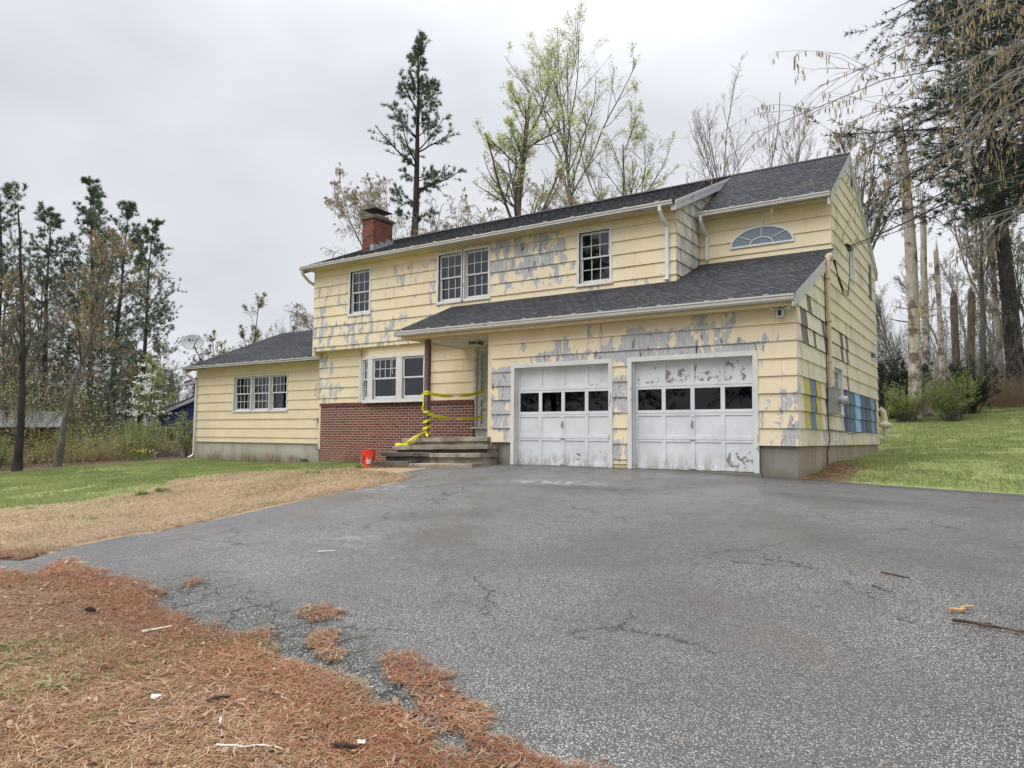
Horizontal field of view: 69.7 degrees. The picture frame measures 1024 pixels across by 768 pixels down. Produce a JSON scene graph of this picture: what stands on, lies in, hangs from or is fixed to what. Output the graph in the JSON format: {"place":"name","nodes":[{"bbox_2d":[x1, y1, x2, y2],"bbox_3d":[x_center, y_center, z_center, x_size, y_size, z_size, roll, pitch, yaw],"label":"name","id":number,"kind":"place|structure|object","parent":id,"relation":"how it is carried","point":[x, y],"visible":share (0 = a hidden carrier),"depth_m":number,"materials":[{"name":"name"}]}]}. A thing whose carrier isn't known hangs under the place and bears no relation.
{"place":"outdoors","nodes":[
{"label":"outdoors","id":0,"kind":"place"},
{"bbox_2d":[0,457,429,523],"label":"lawn grass","id":1,"kind":"structure","parent":0,"point":[144,468],"depth_m":20.96,"materials":[{"name":"green plant"}]},
{"bbox_2d":[0,465,440,557],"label":"tan dead grass","id":2,"kind":"structure","parent":0,"point":[272,476],"depth_m":13.50,"materials":[{"name":"plant"}]},
{"bbox_2d":[0,464,1023,767],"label":"driveway","id":3,"kind":"structure","parent":0,"point":[536,626],"depth_m":5.80,"materials":[{"name":"grey asphalt"}]},
{"bbox_2d":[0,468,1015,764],"bbox_3d":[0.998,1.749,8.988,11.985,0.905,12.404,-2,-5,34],"label":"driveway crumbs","id":4,"kind":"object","parent":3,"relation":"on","point":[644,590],"visible":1,"depth_m":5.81,"materials":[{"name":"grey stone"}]},
{"bbox_2d":[952,618,1023,633],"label":"stick","id":5,"kind":"object","parent":3,"relation":"on","point":[982,624],"visible":1,"depth_m":4.89,"materials":[{"name":"brown wood"}]},
{"bbox_2d":[0,405,1023,767],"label":"ground","id":6,"kind":"structure","parent":0,"point":[330,491],"depth_m":5.95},
{"bbox_2d":[0,269,37,416],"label":"birch tree","id":7,"kind":"object","parent":6,"relation":"on","point":[9,286],"visible":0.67,"depth_m":33.68,"materials":[{"name":"brown plant"}]},
{"bbox_2d":[0,212,40,471],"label":"bare tree","id":8,"kind":"object","parent":6,"relation":"on","point":[20,360],"visible":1,"depth_m":25.00,"materials":[{"name":"brown plant"}]},
{"bbox_2d":[0,411,62,464],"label":"red shed","id":9,"kind":"structure","parent":6,"relation":"on","point":[42,425],"depth_m":32.71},
{"bbox_2d":[0,267,66,396],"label":"woodland tree","id":10,"kind":"object","parent":6,"relation":"on","point":[41,312],"visible":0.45,"depth_m":41.69,"materials":[{"name":"green plant"}]},
{"bbox_2d":[1,278,75,409],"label":"woodland tree","id":11,"kind":"object","parent":6,"relation":"on","point":[49,327],"visible":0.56,"depth_m":39.35,"materials":[{"name":"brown plant"}]},
{"bbox_2d":[0,181,92,398],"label":"pine tree","id":12,"kind":"object","parent":6,"relation":"on","point":[7,188],"visible":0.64,"depth_m":40.02,"materials":[{"name":"green plant"}]},
{"bbox_2d":[0,200,105,410],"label":"pine tree","id":13,"kind":"object","parent":6,"relation":"on","point":[56,221],"visible":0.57,"depth_m":42.59,"materials":[{"name":"green plant"}]},
{"bbox_2d":[0,363,124,469],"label":"spring growth","id":14,"kind":"object","parent":6,"relation":"on","point":[30,400],"depth_m":30.41,"materials":[{"name":"green plant"}]},
{"bbox_2d":[47,423,100,462],"bbox_3d":[-18.744,2.442,30.889,2.246,1.789,1.921,0,-4,13],"label":"leafy bush","id":15,"kind":"object","parent":6,"relation":"on","point":[57,432],"visible":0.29,"depth_m":30.76,"materials":[{"name":"green plant"}]},
{"bbox_2d":[50,342,104,419],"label":"woodland tree","id":16,"kind":"object","parent":6,"relation":"on","point":[95,365],"visible":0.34,"depth_m":40.80,"materials":[{"name":"brown plant"}]},
{"bbox_2d":[0,311,169,462],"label":"saplings","id":17,"kind":"object","parent":6,"relation":"on","point":[47,393],"depth_m":33.89,"materials":[{"name":"green plant"}]},
{"bbox_2d":[22,175,151,429],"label":"pine tree","id":18,"kind":"object","parent":6,"relation":"on","point":[95,196],"visible":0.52,"depth_m":44.85,"materials":[{"name":"green plant"}]},
{"bbox_2d":[0,343,188,458],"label":"understorey","id":19,"kind":"object","parent":6,"relation":"on","point":[93,415],"depth_m":39.06,"materials":[{"name":"green plant"}]},
{"bbox_2d":[0,426,192,469],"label":"thicket","id":20,"kind":"object","parent":6,"relation":"on","point":[115,457],"depth_m":29.26,"materials":[{"name":"green plant"}]},
{"bbox_2d":[49,230,150,422],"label":"pine tree","id":21,"kind":"object","parent":6,"relation":"on","point":[107,319],"visible":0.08,"depth_m":49.56,"materials":[{"name":"green plant"}]},
{"bbox_2d":[40,227,161,466],"bbox_3d":[-15.911,-1.544,27.875,2.922,9.647,3.568,-1,-4,20],"label":"birch tree","id":22,"kind":"object","parent":6,"relation":"on","point":[58,460],"visible":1,"depth_m":28.42,"materials":[{"name":"brown plant"}]},
{"bbox_2d":[70,297,137,459],"bbox_3d":[-19.291,-0.117,34.869,2.854,7.717,2.338,4,-5,-38],"label":"birch tree","id":23,"kind":"object","parent":6,"relation":"on","point":[90,317],"visible":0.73,"depth_m":34.63,"materials":[{"name":"brown plant"}]},
{"bbox_2d":[61,200,159,459],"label":"pine tree","id":24,"kind":"object","parent":6,"relation":"on","point":[129,208],"visible":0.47,"depth_m":42.40,"materials":[{"name":"green plant"}]},
{"bbox_2d":[105,422,151,460],"bbox_3d":[-15.981,2.375,30.810,1.801,1.677,2.106,2,-4,-14],"label":"leafy bush","id":25,"kind":"object","parent":6,"relation":"on","point":[140,436],"visible":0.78,"depth_m":30.53,"materials":[{"name":"green plant"}]},
{"bbox_2d":[114,344,158,436],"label":"birch tree","id":26,"kind":"object","parent":6,"relation":"on","point":[130,346],"visible":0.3,"depth_m":41.07,"materials":[{"name":"green plant"}]},
{"bbox_2d":[115,417,167,458],"bbox_3d":[-16.081,2.404,32.692,2.398,1.910,2.051,-1,-4,22],"label":"leafy bush","id":27,"kind":"object","parent":6,"relation":"on","point":[158,428],"visible":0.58,"depth_m":32.44,"materials":[{"name":"green plant"}]},
{"bbox_2d":[88,218,203,437],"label":"pine tree","id":28,"kind":"object","parent":6,"relation":"on","point":[164,308],"visible":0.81,"depth_m":40.32,"materials":[{"name":"green plant"}]},
{"bbox_2d":[119,417,174,457],"bbox_3d":[-17.488,2.569,35.233,2.616,2.083,2.237,4,-5,-41],"label":"leafy bush","id":29,"kind":"object","parent":6,"relation":"on","point":[130,421],"visible":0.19,"depth_m":35.27,"materials":[{"name":"green plant"}]},
{"bbox_2d":[117,351,179,454],"bbox_3d":[-16.897,1.049,34.142,2.464,5.108,2.358,-1,-4,14],"label":"blossom tree","id":30,"kind":"object","parent":6,"relation":"on","point":[150,408],"visible":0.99,"depth_m":34.04,"materials":[{"name":"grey plant"}]},
{"bbox_2d":[0,571,317,760],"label":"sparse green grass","id":31,"kind":"structure","parent":6,"relation":"on","point":[64,653],"depth_m":4.93,"materials":[{"name":"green plant"}]},
{"bbox_2d":[150,340,190,409],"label":"woodland tree","id":32,"kind":"object","parent":6,"relation":"on","point":[164,367],"visible":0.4,"depth_m":60.18,"materials":[{"name":"green plant"}]},
{"bbox_2d":[156,355,185,403],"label":"woodland tree","id":33,"kind":"object","parent":6,"relation":"on","point":[172,373],"visible":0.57,"depth_m":59.95,"materials":[{"name":"grey plant"}]},
{"bbox_2d":[150,378,196,457],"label":"blue house","id":34,"kind":"structure","parent":6,"relation":"on","point":[185,405],"depth_m":45.98,"materials":[{"name":"blue"}]},
{"bbox_2d":[164,408,194,456],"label":"leafy bush","id":35,"kind":"object","parent":6,"relation":"on","point":[184,432],"visible":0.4,"depth_m":31.95,"materials":[{"name":"green plant"}]},
{"bbox_2d":[1,465,451,557],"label":"rust needle fringe","id":36,"kind":"object","parent":6,"relation":"on","point":[200,504],"visible":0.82,"depth_m":12.96,"materials":[{"name":"brown plant"}]},
{"bbox_2d":[0,568,459,767],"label":"wood chip litter","id":37,"kind":"object","parent":6,"relation":"on","point":[205,663],"visible":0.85,"depth_m":4.31,"materials":[{"name":"brown wood"}]},
{"bbox_2d":[223,292,281,352],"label":"woodland tree","id":38,"kind":"object","parent":6,"relation":"on","point":[256,330],"visible":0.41,"depth_m":49.11,"materials":[{"name":"green plant"}]},
{"bbox_2d":[276,302,312,331],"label":"birch tree","id":39,"kind":"object","parent":6,"relation":"on","point":[304,319],"visible":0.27,"depth_m":48.52,"materials":[{"name":"grey plant"}]},
{"bbox_2d":[0,548,606,767],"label":"dead leaf litter","id":40,"kind":"object","parent":6,"relation":"on","point":[225,749],"visible":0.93,"depth_m":4.10,"materials":[{"name":"brown plant"}]},
{"bbox_2d":[0,546,618,767],"bbox_3d":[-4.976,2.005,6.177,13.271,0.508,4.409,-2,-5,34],"label":"fallen needles","id":41,"kind":"object","parent":6,"relation":"on","point":[208,740],"visible":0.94,"depth_m":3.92,"materials":[{"name":"brown plant"}]},
{"bbox_2d":[361,449,375,466],"bbox_3d":[-3.650,1.890,18.673,0.384,0.431,0.391,-8,-10,33],"label":"orange bucket","id":42,"kind":"object","parent":6,"relation":"on","point":[368,456],"visible":0.94,"depth_m":18.54,"materials":[{"name":"plastic"}]},
{"bbox_2d":[321,162,448,257],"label":"birch tree","id":43,"kind":"object","parent":6,"relation":"on","point":[349,198],"visible":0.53,"depth_m":41.32,"materials":[{"name":"grey plant"}]},
{"bbox_2d":[368,29,466,235],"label":"pine tree","id":44,"kind":"object","parent":6,"relation":"on","point":[418,48],"visible":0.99,"depth_m":43.79,"materials":[{"name":"green plant"}]},
{"bbox_2d":[370,437,498,467],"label":"concrete steps","id":45,"kind":"structure","parent":6,"relation":"on","point":[467,452],"depth_m":17.84,"materials":[{"name":"grey concrete"}]},
{"bbox_2d":[392,187,496,238],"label":"birch tree","id":46,"kind":"object","parent":6,"relation":"on","point":[467,208],"visible":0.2,"depth_m":43.19,"materials":[{"name":"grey plant"}]},
{"bbox_2d":[472,67,578,216],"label":"broken tree","id":47,"kind":"object","parent":6,"relation":"on","point":[518,147],"visible":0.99,"depth_m":40.69,"materials":[{"name":"green plant"}]},
{"bbox_2d":[182,152,879,478],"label":"yellow house","id":48,"kind":"structure","parent":6,"relation":"on","point":[649,329],"depth_m":18.27,"materials":[{"name":"paint"}]},
{"bbox_2d":[181,334,213,362],"bbox_3d":[-12.800,-1.457,29.889,1.291,1.200,0.549,-1,-4,14],"label":"satellite dish","id":49,"kind":"object","parent":48,"relation":"attached to","point":[193,341],"visible":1,"depth_m":30.01,"materials":[{"name":"grey metal"}]},
{"bbox_2d":[232,375,250,411],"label":"window","id":50,"kind":"structure","parent":48,"relation":"in","point":[241,384],"depth_m":27.94,"materials":[{"name":"white paint"}]},
{"bbox_2d":[250,374,269,411],"bbox_3d":[-9.289,0.345,27.235,1.110,1.382,0.176,-2,-5,34],"label":"window","id":51,"kind":"structure","parent":48,"relation":"in","point":[259,402],"depth_m":27.33,"materials":[{"name":"white paint"}]},
{"bbox_2d":[268,373,287,411],"bbox_3d":[-8.433,0.311,26.663,1.050,1.382,0.176,-2,-5,34],"label":"window","id":52,"kind":"structure","parent":48,"relation":"in","point":[278,383],"depth_m":26.75,"materials":[{"name":"white paint"}]},
{"bbox_2d":[347,267,371,316],"bbox_3d":[-4.831,-2.934,23.504,1.040,1.522,0.176,-2,-5,34],"label":"window","id":53,"kind":"structure","parent":48,"relation":"in","point":[360,304],"depth_m":23.57,"materials":[{"name":"white paint"}]},
{"bbox_2d":[358,344,431,402],"bbox_3d":[-3.704,-0.291,22.742,3.036,1.735,0.303,-2,-5,34],"label":"bay window","id":54,"kind":"structure","parent":48,"relation":"in","point":[372,369],"depth_m":22.65,"materials":[{"name":"white paint"}]},
{"bbox_2d":[395,389,484,445],"bbox_3d":[-1.670,0.851,19.583,2.786,1.586,0.801,4,-5,-37],"label":"barrier tape","id":55,"kind":"object","parent":48,"relation":"attached to","point":[445,417],"visible":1,"depth_m":19.15,"materials":[{"name":"yellow plastic"}]},
{"bbox_2d":[435,249,461,304],"bbox_3d":[-1.785,-3.105,21.472,1.030,1.542,0.176,-2,-5,34],"label":"window","id":56,"kind":"structure","parent":48,"relation":"in","point":[450,287],"depth_m":21.55,"materials":[{"name":"white paint"}]},
{"bbox_2d":[461,244,490,301],"bbox_3d":[-0.988,-3.137,20.938,1.030,1.542,0.176,-2,-5,34],"label":"window","id":57,"kind":"structure","parent":48,"relation":"in","point":[476,274],"depth_m":21.00,"materials":[{"name":"white paint"}]},
{"bbox_2d":[518,364,607,466],"bbox_3d":[1.166,0.729,16.824,2.455,2.271,0.080,-2,-5,34],"label":"garage door","id":58,"kind":"structure","parent":48,"relation":"in","point":[541,414],"depth_m":16.82,"materials":[{"name":"white paint"}]},
{"bbox_2d":[575,225,612,287],"bbox_3d":[2.132,-3.251,18.852,1.060,1.482,0.176,-2,-5,34],"label":"window","id":59,"kind":"structure","parent":48,"relation":"in","point":[595,248],"depth_m":18.90,"materials":[{"name":"white paint"}]},
{"bbox_2d":[635,356,753,471],"bbox_3d":[3.715,0.628,15.120,2.540,2.271,0.080,-2,-5,34],"label":"garage door","id":60,"kind":"structure","parent":48,"relation":"in","point":[711,430],"depth_m":15.09,"materials":[{"name":"white paint"}]},
{"bbox_2d":[730,225,794,249],"bbox_3d":[6.142,-3.658,18.096,1.550,0.500,0.063,-2,-5,34],"label":"half round window","id":61,"kind":"structure","parent":48,"relation":"in","point":[761,235],"depth_m":18.07,"materials":[{"name":"grey glass"}]},
{"bbox_2d":[824,273,829,465],"bbox_3d":[6.855,-0.282,16.028,0.084,4.300,0.141,-2,-5,34],"label":"ground wire","id":62,"kind":"object","parent":48,"relation":"attached to","point":[826,367],"visible":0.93,"depth_m":15.97,"materials":[{"name":"black paint"}]},
{"bbox_2d":[825,253,833,386],"bbox_3d":[7.036,-1.422,16.243,0.156,3.019,0.331,-2,-5,34],"label":"service mast","id":63,"kind":"object","parent":48,"relation":"attached to","point":[829,257],"visible":0.97,"depth_m":16.13,"materials":[{"name":"beige metal"}]},
{"bbox_2d":[833,243,851,295],"bbox_3d":[7.731,-2.765,17.208,0.131,1.459,1.988,-2,-5,34],"label":"service loop","id":64,"kind":"object","parent":63,"relation":"attached to","point":[847,245],"visible":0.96,"depth_m":17.18,"materials":[{"name":"black rubber"}]},
{"bbox_2d":[849,160,1023,246],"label":"power cable","id":65,"kind":"object","parent":64,"relation":"attached to","point":[1013,166],"visible":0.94,"depth_m":13.09,"materials":[{"name":"black rubber"}]},
{"bbox_2d":[826,387,848,413],"bbox_3d":[7.159,0.366,16.111,0.370,0.565,0.680,-2,-5,34],"label":"electric meter","id":66,"kind":"object","parent":48,"relation":"attached to","point":[836,399],"visible":1,"depth_m":15.93,"materials":[{"name":"grey metal"}]},
{"bbox_2d":[832,364,844,414],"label":"window","id":67,"kind":"structure","parent":48,"relation":"in","point":[838,371],"depth_m":17.55,"materials":[{"name":"white paint"}]},
{"bbox_2d":[849,241,855,283],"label":"window","id":68,"kind":"structure","parent":48,"relation":"in","point":[852,256],"depth_m":19.60,"materials":[{"name":"white paint"}]},
{"bbox_2d":[879,407,892,440],"bbox_3d":[11.448,1.221,22.555,0.410,1.060,0.410,-2,-5,34],"label":"vent pipe","id":69,"kind":"object","parent":48,"relation":"attached to","point":[885,425],"visible":0.94,"depth_m":22.49,"materials":[{"name":"beige plastic"}]},
{"bbox_2d":[845,181,1023,249],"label":"phone cable","id":70,"kind":"object","parent":48,"relation":"attached to","point":[939,215],"visible":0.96,"depth_m":13.57,"materials":[{"name":"black rubber"}]},
{"bbox_2d":[464,171,606,224],"bbox_3d":[1.229,-3.768,38.944,7.783,13.670,6.287,-1,-4,18],"label":"birch tree","id":71,"kind":"object","parent":6,"relation":"on","point":[560,175],"visible":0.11,"depth_m":37.39,"materials":[{"name":"green plant"}]},
{"bbox_2d":[496,1,640,205],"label":"maple tree","id":72,"kind":"object","parent":6,"relation":"on","point":[556,94],"visible":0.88,"depth_m":48.91,"materials":[{"name":"green plant"}]},
{"bbox_2d":[559,75,681,205],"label":"maple tree","id":73,"kind":"object","parent":6,"relation":"on","point":[643,177],"visible":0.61,"depth_m":44.90,"materials":[{"name":"green plant"}]},
{"bbox_2d":[678,51,823,182],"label":"bare tree","id":74,"kind":"object","parent":6,"relation":"on","point":[707,153],"visible":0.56,"depth_m":50.31,"materials":[{"name":"grey plant"}]},
{"bbox_2d":[744,101,845,171],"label":"bare tree","id":75,"kind":"object","parent":6,"relation":"on","point":[798,141],"visible":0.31,"depth_m":48.41,"materials":[{"name":"grey plant"}]},
{"bbox_2d":[800,459,887,481],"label":"corner litter","id":76,"kind":"object","parent":6,"relation":"on","point":[830,473],"visible":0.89,"depth_m":14.79,"materials":[{"name":"brown plant"}]},
{"bbox_2d":[691,0,1023,329],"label":"catkin birch","id":77,"kind":"object","parent":6,"relation":"on","point":[971,98],"visible":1,"depth_m":8.57,"materials":[{"name":"brown plant"}]},
{"bbox_2d":[822,120,928,415],"bbox_3d":[17.505,-5.794,35.517,4.740,15.190,4.894,-2,-5,34],"label":"bare tree","id":78,"kind":"object","parent":6,"relation":"on","point":[844,146],"visible":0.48,"depth_m":34.98,"materials":[{"name":"brown plant"}]},
{"bbox_2d":[875,296,906,369],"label":"woodland tree","id":79,"kind":"object","parent":6,"relation":"on","point":[887,348],"visible":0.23,"depth_m":45.28,"materials":[{"name":"grey plant"}]},
{"bbox_2d":[875,283,907,362],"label":"woodland tree","id":80,"kind":"object","parent":6,"relation":"on","point":[880,311],"visible":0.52,"depth_m":44.22,"materials":[{"name":"grey plant"}]},
{"bbox_2d":[877,347,933,418],"bbox_3d":[17.041,-0.047,32.518,2.834,3.230,3.187,-1,-4,16],"label":"dark evergreen bush","id":81,"kind":"object","parent":6,"relation":"on","point":[892,375],"visible":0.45,"depth_m":32.10,"materials":[{"name":"green plant"}]},
{"bbox_2d":[794,0,1023,247],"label":"hemlock tree","id":82,"kind":"object","parent":6,"relation":"on","point":[1008,197],"visible":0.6,"depth_m":27.60,"materials":[{"name":"green plant"}]},
{"bbox_2d":[880,378,943,421],"bbox_3d":[16.369,0.639,30.732,2.257,2.024,2.354,1,-4,-6],"label":"leafy bush","id":83,"kind":"object","parent":6,"relation":"on","point":[897,408],"visible":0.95,"depth_m":30.53,"materials":[{"name":"green plant"}]},
{"bbox_2d":[873,115,954,421],"bbox_3d":[16.881,-5.006,30.938,3.010,13.464,1.589,-2,-5,27],"label":"dead tree","id":84,"kind":"object","parent":6,"relation":"on","point":[914,334],"visible":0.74,"depth_m":30.93,"materials":[{"name":"grey wood"}]},
{"bbox_2d":[903,192,933,415],"bbox_3d":[18.512,-3.635,33.249,0.831,10.398,1.739,1,-4,-3],"label":"dead tree","id":85,"kind":"object","parent":6,"relation":"on","point":[925,329],"visible":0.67,"depth_m":33.02,"materials":[{"name":"brown wood"}]},
{"bbox_2d":[890,255,951,383],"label":"woodland tree","id":86,"kind":"object","parent":6,"relation":"on","point":[901,284],"visible":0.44,"depth_m":41.14,"materials":[{"name":"grey plant"}]},
{"bbox_2d":[844,0,1023,235],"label":"hemlock tree","id":87,"kind":"object","parent":6,"relation":"on","point":[1007,20],"visible":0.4,"depth_m":27.81,"materials":[{"name":"green plant"}]},
{"bbox_2d":[933,236,944,388],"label":"dead tree","id":88,"kind":"object","parent":6,"relation":"on","point":[941,360],"visible":0.88,"depth_m":36.28,"materials":[{"name":"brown wood"}]},
{"bbox_2d":[907,361,987,421],"bbox_3d":[17.912,0.315,30.175,2.911,2.502,2.790,-1,-4,18],"label":"leafy bush","id":89,"kind":"object","parent":6,"relation":"on","point":[952,403],"visible":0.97,"depth_m":29.92,"materials":[{"name":"green plant"}]},
{"bbox_2d":[876,299,1023,401],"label":"understorey","id":90,"kind":"object","parent":6,"relation":"on","point":[947,362],"depth_m":39.83,"materials":[{"name":"plant"}]},
{"bbox_2d":[879,367,1023,409],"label":"bramble thicket","id":91,"kind":"object","parent":6,"relation":"on","point":[1002,399],"depth_m":34.19,"materials":[{"name":"plant"}]},
{"bbox_2d":[950,290,960,380],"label":"dead tree","id":92,"kind":"object","parent":6,"relation":"on","point":[954,328],"visible":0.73,"depth_m":34.01,"materials":[{"name":"wood"}]},
{"bbox_2d":[928,247,991,365],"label":"woodland tree","id":93,"kind":"object","parent":6,"relation":"on","point":[961,315],"visible":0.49,"depth_m":45.68,"materials":[{"name":"grey plant"}]},
{"bbox_2d":[902,0,1023,392],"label":"pine tree","id":94,"kind":"object","parent":6,"relation":"on","point":[1007,284],"visible":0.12,"depth_m":37.98,"materials":[{"name":"green plant"}]},
{"bbox_2d":[937,354,1002,414],"bbox_3d":[19.876,0.085,32.032,2.550,2.584,2.268,1,-4,-8],"label":"dark evergreen bush","id":95,"kind":"object","parent":6,"relation":"on","point":[984,388],"visible":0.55,"depth_m":31.57,"materials":[{"name":"green plant"}]},
{"bbox_2d":[931,152,1010,379],"bbox_3d":[25.482,-5.500,40.495,3.886,13.761,6.543,-2,-5,34],"label":"bare tree","id":96,"kind":"object","parent":6,"relation":"on","point":[982,282],"visible":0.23,"depth_m":38.71,"materials":[{"name":"brown plant"}]},
{"bbox_2d":[966,286,977,411],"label":"dead tree","id":97,"kind":"object","parent":6,"relation":"on","point":[971,317],"visible":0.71,"depth_m":32.98,"materials":[{"name":"wood"}]},
{"bbox_2d":[961,266,1002,378],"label":"woodland tree","id":98,"kind":"object","parent":6,"relation":"on","point":[986,310],"visible":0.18,"depth_m":55.79,"materials":[{"name":"grey plant"}]},
{"bbox_2d":[965,222,1023,346],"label":"woodland tree","id":99,"kind":"object","parent":6,"relation":"on","point":[987,303],"visible":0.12,"depth_m":53.64,"materials":[{"name":"grey plant"}]},
{"bbox_2d":[990,240,1004,380],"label":"dead tree","id":100,"kind":"object","parent":6,"relation":"on","point":[995,308],"visible":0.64,"depth_m":40.38,"materials":[{"name":"brown wood"}]},
{"bbox_2d":[973,203,1023,337],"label":"woodland tree","id":101,"kind":"object","parent":6,"relation":"on","point":[1020,245],"visible":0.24,"depth_m":39.75,"materials":[{"name":"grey plant"}]},
{"bbox_2d":[985,178,1023,315],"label":"woodland tree","id":102,"kind":"object","parent":6,"relation":"on","point":[1022,298],"visible":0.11,"depth_m":43.13,"materials":[{"name":"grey plant"}]},
{"bbox_2d":[0,0,1023,434],"label":"sky","id":103,"kind":"structure","parent":0,"point":[229,123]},
{"bbox_2d":[838,404,1023,492],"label":"lawn grass","id":104,"kind":"structure","parent":0,"point":[899,459],"depth_m":20.72,"materials":[{"name":"green plant"}]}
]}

